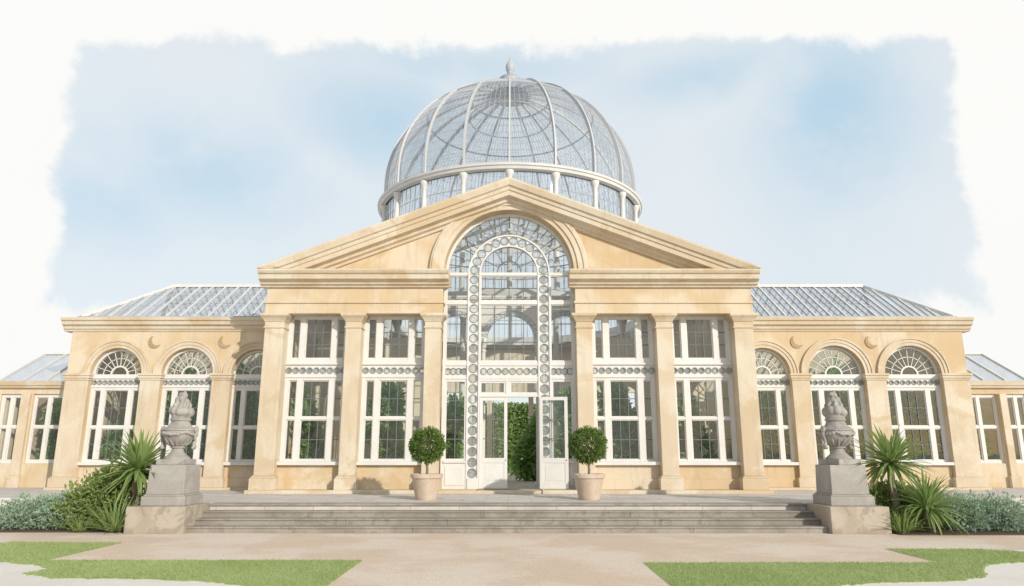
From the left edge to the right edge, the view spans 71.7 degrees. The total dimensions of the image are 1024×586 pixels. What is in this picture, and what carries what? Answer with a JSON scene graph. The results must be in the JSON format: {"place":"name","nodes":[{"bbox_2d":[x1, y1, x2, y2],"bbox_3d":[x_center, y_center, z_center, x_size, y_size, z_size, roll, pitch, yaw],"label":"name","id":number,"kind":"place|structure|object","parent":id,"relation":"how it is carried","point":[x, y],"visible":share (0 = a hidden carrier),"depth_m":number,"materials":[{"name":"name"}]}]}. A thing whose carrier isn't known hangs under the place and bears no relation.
{"place":"outdoors","nodes":[
{"label":"outdoors","id":0,"kind":"place"},
{"bbox_2d":[0,541,361,585],"bbox_3d":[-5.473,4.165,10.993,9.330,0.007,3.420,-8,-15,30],"label":"lawn","id":1,"kind":"structure","parent":0,"point":[224,583],"depth_m":10.05,"materials":[{"name":"green plant"}]},
{"bbox_2d":[0,533,1023,585],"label":"path","id":2,"kind":"structure","parent":0,"point":[466,559],"depth_m":12.23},
{"bbox_2d":[123,464,209,533],"bbox_3d":[-7.450,4.465,15.467,1.240,1.390,1.260,0,-13,0],"label":"stone pedestal","id":3,"kind":"object","parent":2,"relation":"on","point":[172,501],"visible":0.92,"depth_m":15.12,"materials":[{"name":"beige stone"}]},
{"bbox_2d":[156,390,198,464],"bbox_3d":[-7.450,3.010,15.909,0.865,1.642,0.777,0,-13,0],"label":"carved urn","id":4,"kind":"object","parent":3,"relation":"on","point":[179,433],"visible":1,"depth_m":15.72,"materials":[{"name":"grey stone"}]},
{"bbox_2d":[0,473,1023,518],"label":"terrace","id":5,"kind":"structure","parent":0,"point":[216,496],"depth_m":17.92,"materials":[{"name":"beige stone"}]},
{"bbox_2d":[33,398,61,458],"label":"indoor tree","id":6,"kind":"object","parent":5,"relation":"on","point":[53,433],"visible":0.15,"depth_m":24.74,"materials":[{"name":"green plant"}]},
{"bbox_2d":[89,419,135,458],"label":"indoor tree","id":7,"kind":"object","parent":5,"relation":"on","point":[111,440],"visible":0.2,"depth_m":23.21,"materials":[{"name":"green plant"}]},
{"bbox_2d":[160,372,208,458],"bbox_3d":[-11.036,4.732,23.786,2.286,4.023,2.188,0,-13,0],"label":"indoor tree","id":8,"kind":"object","parent":5,"relation":"on","point":[192,422],"visible":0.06,"depth_m":23.50,"materials":[{"name":"green plant"}]},
{"bbox_2d":[166,363,209,443],"bbox_3d":[-12.028,4.886,25.826,2.563,4.623,2.507,0,-13,0],"label":"indoor tree","id":9,"kind":"object","parent":5,"relation":"on","point":[190,370],"visible":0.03,"depth_m":25.78,"materials":[{"name":"green plant"}]},
{"bbox_2d":[204,369,258,458],"bbox_3d":[-9.059,4.702,23.926,2.301,4.228,2.289,0,-13,0],"label":"indoor tree","id":10,"kind":"object","parent":5,"relation":"on","point":[247,431],"visible":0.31,"depth_m":23.57,"materials":[{"name":"green plant"}]},
{"bbox_2d":[208,363,258,429],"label":"indoor tree","id":11,"kind":"object","parent":5,"relation":"on","point":[245,372],"visible":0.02,"depth_m":25.76,"materials":[{"name":"green plant"}]},
{"bbox_2d":[290,386,333,458],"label":"indoor tree","id":12,"kind":"object","parent":5,"relation":"on","point":[312,435],"visible":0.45,"depth_m":22.06,"materials":[{"name":"green plant"}]},
{"bbox_2d":[365,369,412,458],"bbox_3d":[-3.860,4.414,22.237,1.913,4.054,1.832,0,-13,0],"label":"indoor tree","id":13,"kind":"object","parent":5,"relation":"on","point":[391,428],"visible":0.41,"depth_m":21.98,"materials":[{"name":"green plant"}]},
{"bbox_2d":[408,425,446,499],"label":"potted topiary","id":14,"kind":"object","parent":5,"relation":"on","point":[426,485],"visible":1,"depth_m":17.45,"materials":[{"name":"plant"}]},
{"bbox_2d":[440,391,470,476],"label":"indoor tree","id":15,"kind":"object","parent":5,"relation":"on","point":[452,434],"visible":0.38,"depth_m":23.40,"materials":[{"name":"green plant"}]},
{"bbox_2d":[0,56,1023,493],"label":"conservatory","id":16,"kind":"object","parent":5,"relation":"on","point":[332,336],"visible":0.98,"depth_m":22.14,"materials":[{"name":"stone"}]},
{"bbox_2d":[0,394,20,462],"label":"window","id":17,"kind":"structure","parent":16,"relation":"in","point":[9,426],"depth_m":24.01,"materials":[{"name":"white paint"}]},
{"bbox_2d":[25,394,62,462],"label":"window","id":18,"kind":"structure","parent":16,"relation":"in","point":[46,426],"depth_m":23.98,"materials":[{"name":"white paint"}]},
{"bbox_2d":[77,349,140,464],"bbox_3d":[-12.740,3.616,22.685,1.660,3.679,0.350,0,-13,0],"label":"window","id":19,"kind":"structure","parent":16,"relation":"in","point":[103,388],"depth_m":22.76,"materials":[{"name":"white paint"}]},
{"bbox_2d":[155,349,212,464],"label":"window","id":20,"kind":"structure","parent":16,"relation":"in","point":[175,388],"depth_m":22.84,"materials":[{"name":"white paint"}]},
{"bbox_2d":[223,350,262,464],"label":"window","id":21,"kind":"structure","parent":16,"relation":"in","point":[243,377],"depth_m":22.73,"materials":[{"name":"white paint"}]},
{"bbox_2d":[276,316,345,464],"bbox_3d":[-5.870,2.850,21.084,1.840,4.410,0.390,0,-13,0],"label":"window","id":22,"kind":"structure","parent":16,"relation":"in","point":[333,362],"depth_m":21.18,"materials":[{"name":"white paint"}]},
{"bbox_2d":[356,316,424,464],"bbox_3d":[-3.540,2.850,21.084,1.900,4.410,0.390,0,-13,0],"label":"window","id":23,"kind":"structure","parent":16,"relation":"in","point":[410,362],"depth_m":21.18,"materials":[{"name":"white paint"}]},
{"bbox_2d":[479,397,506,488],"bbox_3d":[-0.550,4.396,20.859,0.822,2.630,0.050,0,-13,0],"label":"door","id":24,"kind":"structure","parent":16,"relation":"in","point":[492,471],"depth_m":20.71,"materials":[{"name":"white paint"}]},
{"bbox_2d":[440,214,577,488],"bbox_3d":[-0.090,1.604,21.468,4.000,8.369,0.190,0,-13,0],"label":"arched window","id":25,"kind":"structure","parent":16,"relation":"in","point":[454,471],"depth_m":21.35,"materials":[{"name":"white paint"}]},
{"bbox_2d":[539,397,568,488],"bbox_3d":[1.224,4.362,20.707,0.832,2.630,0.110,-2,-13,9],"label":"door","id":26,"kind":"structure","parent":16,"relation":"in","point":[554,472],"depth_m":20.56,"materials":[{"name":"white paint"}]},
{"bbox_2d":[592,316,660,464],"bbox_3d":[3.335,2.850,21.084,1.910,4.410,0.390,0,-13,0],"label":"window","id":27,"kind":"structure","parent":16,"relation":"in","point":[605,362],"depth_m":21.18,"materials":[{"name":"white paint"}]},
{"bbox_2d":[672,316,740,464],"bbox_3d":[5.690,2.850,21.084,1.840,4.410,0.390,0,-13,0],"label":"window","id":28,"kind":"structure","parent":16,"relation":"in","point":[684,362],"depth_m":21.18,"materials":[{"name":"white paint"}]},
{"bbox_2d":[755,349,798,464],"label":"window","id":29,"kind":"structure","parent":16,"relation":"in","point":[777,388],"depth_m":22.73,"materials":[{"name":"white paint"}]},
{"bbox_2d":[809,347,871,464],"bbox_3d":[10.440,3.577,22.694,1.820,3.759,0.350,0,-13,0],"label":"window","id":30,"kind":"structure","parent":16,"relation":"in","point":[850,388],"depth_m":22.84,"materials":[{"name":"white paint"}]},
{"bbox_2d":[885,347,953,464],"bbox_3d":[12.900,3.577,22.694,1.820,3.759,0.350,0,-13,0],"label":"window","id":31,"kind":"structure","parent":16,"relation":"in","point":[926,388],"depth_m":22.77,"materials":[{"name":"white paint"}]},
{"bbox_2d":[972,394,1004,462],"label":"window","id":32,"kind":"structure","parent":16,"relation":"in","point":[980,427],"depth_m":23.98,"materials":[{"name":"white paint"}]},
{"bbox_2d":[1006,394,1023,462],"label":"window","id":33,"kind":"structure","parent":16,"relation":"in","point":[1018,427],"depth_m":24.01,"materials":[{"name":"white paint"}]},
{"bbox_2d":[509,409,548,480],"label":"indoor tree","id":34,"kind":"object","parent":5,"relation":"on","point":[524,461],"visible":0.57,"depth_m":28.64,"materials":[{"name":"green plant"}]},
{"bbox_2d":[544,386,571,458],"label":"indoor tree","id":35,"kind":"object","parent":5,"relation":"on","point":[558,448],"visible":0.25,"depth_m":22.84,"materials":[{"name":"green plant"}]},
{"bbox_2d":[568,425,607,499],"bbox_3d":[1.899,4.206,17.680,1.034,1.827,1.042,0,-13,0],"label":"potted topiary","id":36,"kind":"object","parent":5,"relation":"on","point":[588,485],"visible":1,"depth_m":17.45,"materials":[{"name":"plant"}]},
{"bbox_2d":[597,382,647,458],"bbox_3d":[3.420,4.517,22.140,1.790,3.915,1.891,0,-13,0],"label":"indoor tree","id":37,"kind":"object","parent":5,"relation":"on","point":[624,427],"visible":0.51,"depth_m":22.09,"materials":[{"name":"green plant"}]},
{"bbox_2d":[677,392,717,458],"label":"indoor tree","id":38,"kind":"object","parent":5,"relation":"on","point":[697,443],"visible":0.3,"depth_m":22.05,"materials":[{"name":"green plant"}]},
{"bbox_2d":[758,381,790,458],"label":"indoor tree","id":39,"kind":"object","parent":5,"relation":"on","point":[774,436],"visible":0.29,"depth_m":23.51,"materials":[{"name":"green plant"}]},
{"bbox_2d":[760,371,814,429],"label":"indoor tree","id":40,"kind":"object","parent":5,"relation":"on","point":[783,372],"depth_m":25.69,"materials":[{"name":"green plant"}]},
{"bbox_2d":[814,355,859,456],"bbox_3d":[11.839,4.803,25.927,2.621,5.210,2.528,0,-13,0],"label":"indoor tree","id":41,"kind":"object","parent":5,"relation":"on","point":[831,371],"visible":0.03,"depth_m":26.12,"materials":[{"name":"green plant"}]},
{"bbox_2d":[812,371,865,458],"bbox_3d":[11.063,4.682,23.769,2.361,4.306,2.350,0,-13,0],"label":"indoor tree","id":42,"kind":"object","parent":5,"relation":"on","point":[844,402],"visible":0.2,"depth_m":23.83,"materials":[{"name":"green plant"}]},
{"bbox_2d":[888,381,943,458],"bbox_3d":[13.484,4.811,23.671,1.858,3.894,1.944,0,-13,0],"label":"indoor tree","id":43,"kind":"object","parent":5,"relation":"on","point":[913,410],"visible":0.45,"depth_m":23.45,"materials":[{"name":"green plant"}]},
{"bbox_2d":[973,403,999,458],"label":"indoor tree","id":44,"kind":"object","parent":5,"relation":"on","point":[990,455],"visible":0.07,"depth_m":24.41,"materials":[{"name":"green plant"}]},
{"bbox_2d":[0,522,1023,585],"bbox_3d":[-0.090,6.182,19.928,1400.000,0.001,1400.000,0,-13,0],"label":"ground","id":45,"kind":"structure","parent":0,"point":[1010,574],"depth_m":9.38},
{"bbox_2d":[0,521,123,532],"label":"planting bed","id":46,"kind":"object","parent":45,"relation":"on","point":[36,530],"visible":0.09,"depth_m":15.01,"materials":[{"name":"soil"}]},
{"bbox_2d":[0,490,57,529],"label":"grey shrub","id":47,"kind":"object","parent":46,"relation":"on","point":[11,518],"visible":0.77,"depth_m":15.53,"materials":[{"name":"green plant"}]},
{"bbox_2d":[22,490,91,529],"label":"grey shrub","id":48,"kind":"object","parent":46,"relation":"on","point":[46,510],"visible":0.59,"depth_m":15.49,"materials":[{"name":"green plant"}]},
{"bbox_2d":[59,514,97,530],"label":"iris clump","id":49,"kind":"object","parent":46,"relation":"on","point":[79,525],"visible":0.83,"depth_m":15.05,"materials":[{"name":"green plant"}]},
{"bbox_2d":[47,455,147,529],"bbox_3d":[-9.095,4.478,15.885,2.266,1.670,1.530,0,-13,0],"label":"green bush","id":50,"kind":"object","parent":46,"relation":"on","point":[90,493],"visible":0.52,"depth_m":15.54,"materials":[{"name":"green plant"}]},
{"bbox_2d":[72,490,142,531],"bbox_3d":[-8.419,4.633,15.111,1.696,0.845,1.775,0,-13,0],"label":"iris clump","id":51,"kind":"object","parent":46,"relation":"on","point":[113,521],"visible":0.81,"depth_m":14.95,"materials":[{"name":"green plant"}]},
{"bbox_2d":[86,427,168,505],"bbox_3d":[-8.346,4.079,15.752,2.021,2.219,2.046,0,-13,0],"label":"yucca","id":52,"kind":"object","parent":46,"relation":"on","point":[139,456],"visible":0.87,"depth_m":15.61,"materials":[{"name":"green plant"}]},
{"bbox_2d":[399,401,548,472],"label":"hedge","id":53,"kind":"object","parent":45,"relation":"on","point":[517,417],"visible":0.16,"depth_m":53.80,"materials":[{"name":"green plant"}]},
{"bbox_2d":[187,502,828,532],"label":"stone steps","id":54,"kind":"structure","parent":45,"relation":"on","point":[507,521],"depth_m":15.28,"materials":[{"name":"beige stone"}]},
{"bbox_2d":[806,464,891,533],"bbox_3d":[7.270,4.465,15.467,1.240,1.390,1.260,0,-13,0],"label":"stone pedestal","id":55,"kind":"object","parent":45,"relation":"on","point":[843,501],"visible":0.94,"depth_m":15.12,"materials":[{"name":"beige stone"}]},
{"bbox_2d":[817,390,860,464],"bbox_3d":[7.271,3.010,15.906,0.865,1.642,0.782,5,-13,-20],"label":"carved urn","id":56,"kind":"object","parent":55,"relation":"on","point":[836,432],"visible":1,"depth_m":15.70,"materials":[{"name":"grey stone"}]},
{"bbox_2d":[892,522,1023,534],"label":"planting bed","id":57,"kind":"object","parent":45,"relation":"on","point":[947,531],"visible":0.27,"depth_m":14.75,"materials":[{"name":"soil"}]},
{"bbox_2d":[872,488,903,516],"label":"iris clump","id":58,"kind":"object","parent":57,"relation":"on","point":[886,504],"visible":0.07,"depth_m":15.31,"materials":[{"name":"green plant"}]},
{"bbox_2d":[853,423,938,528],"bbox_3d":[8.306,4.001,15.550,1.906,2.281,1.850,0,-13,0],"label":"yucca","id":59,"kind":"object","parent":57,"relation":"on","point":[891,453],"visible":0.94,"depth_m":15.45,"materials":[{"name":"green plant"}]},
{"bbox_2d":[879,503,931,532],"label":"iris clump","id":60,"kind":"object","parent":57,"relation":"on","point":[901,528],"visible":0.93,"depth_m":14.67,"materials":[{"name":"green plant"}]},
{"bbox_2d":[868,475,948,528],"bbox_3d":[8.673,4.683,15.803,1.888,1.260,1.261,0,-13,0],"label":"green bush","id":61,"kind":"object","parent":57,"relation":"on","point":[879,489],"visible":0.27,"depth_m":15.64,"materials":[{"name":"green plant"}]},
{"bbox_2d":[886,465,974,535],"bbox_3d":[8.793,4.442,15.009,1.765,1.595,1.739,-12,-17,42],"label":"yucca","id":62,"kind":"object","parent":57,"relation":"on","point":[926,498],"visible":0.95,"depth_m":14.85,"materials":[{"name":"green plant"}]},
{"bbox_2d":[939,489,982,525],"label":"grey shrub","id":63,"kind":"object","parent":57,"relation":"on","point":[961,497],"visible":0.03,"depth_m":16.36,"materials":[{"name":"green plant"}]},
{"bbox_2d":[922,491,1002,531],"bbox_3d":[9.740,4.732,15.321,1.646,0.878,1.239,0,-13,0],"label":"grey shrub","id":64,"kind":"object","parent":57,"relation":"on","point":[969,524],"visible":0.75,"depth_m":15.16,"materials":[{"name":"green plant"}]},
{"bbox_2d":[962,489,1023,531],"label":"grey shrub","id":65,"kind":"object","parent":57,"relation":"on","point":[1013,515],"visible":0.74,"depth_m":15.17,"materials":[{"name":"green plant"}]},
{"bbox_2d":[0,0,1023,408],"label":"sky","id":66,"kind":"structure","parent":0,"point":[146,146],"materials":[{"name":"blue"}]},
{"bbox_2d":[644,547,1023,585],"bbox_3d":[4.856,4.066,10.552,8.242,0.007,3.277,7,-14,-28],"label":"lawn","id":67,"kind":"structure","parent":0,"point":[858,579],"depth_m":9.88,"materials":[{"name":"green plant"}]}
]}

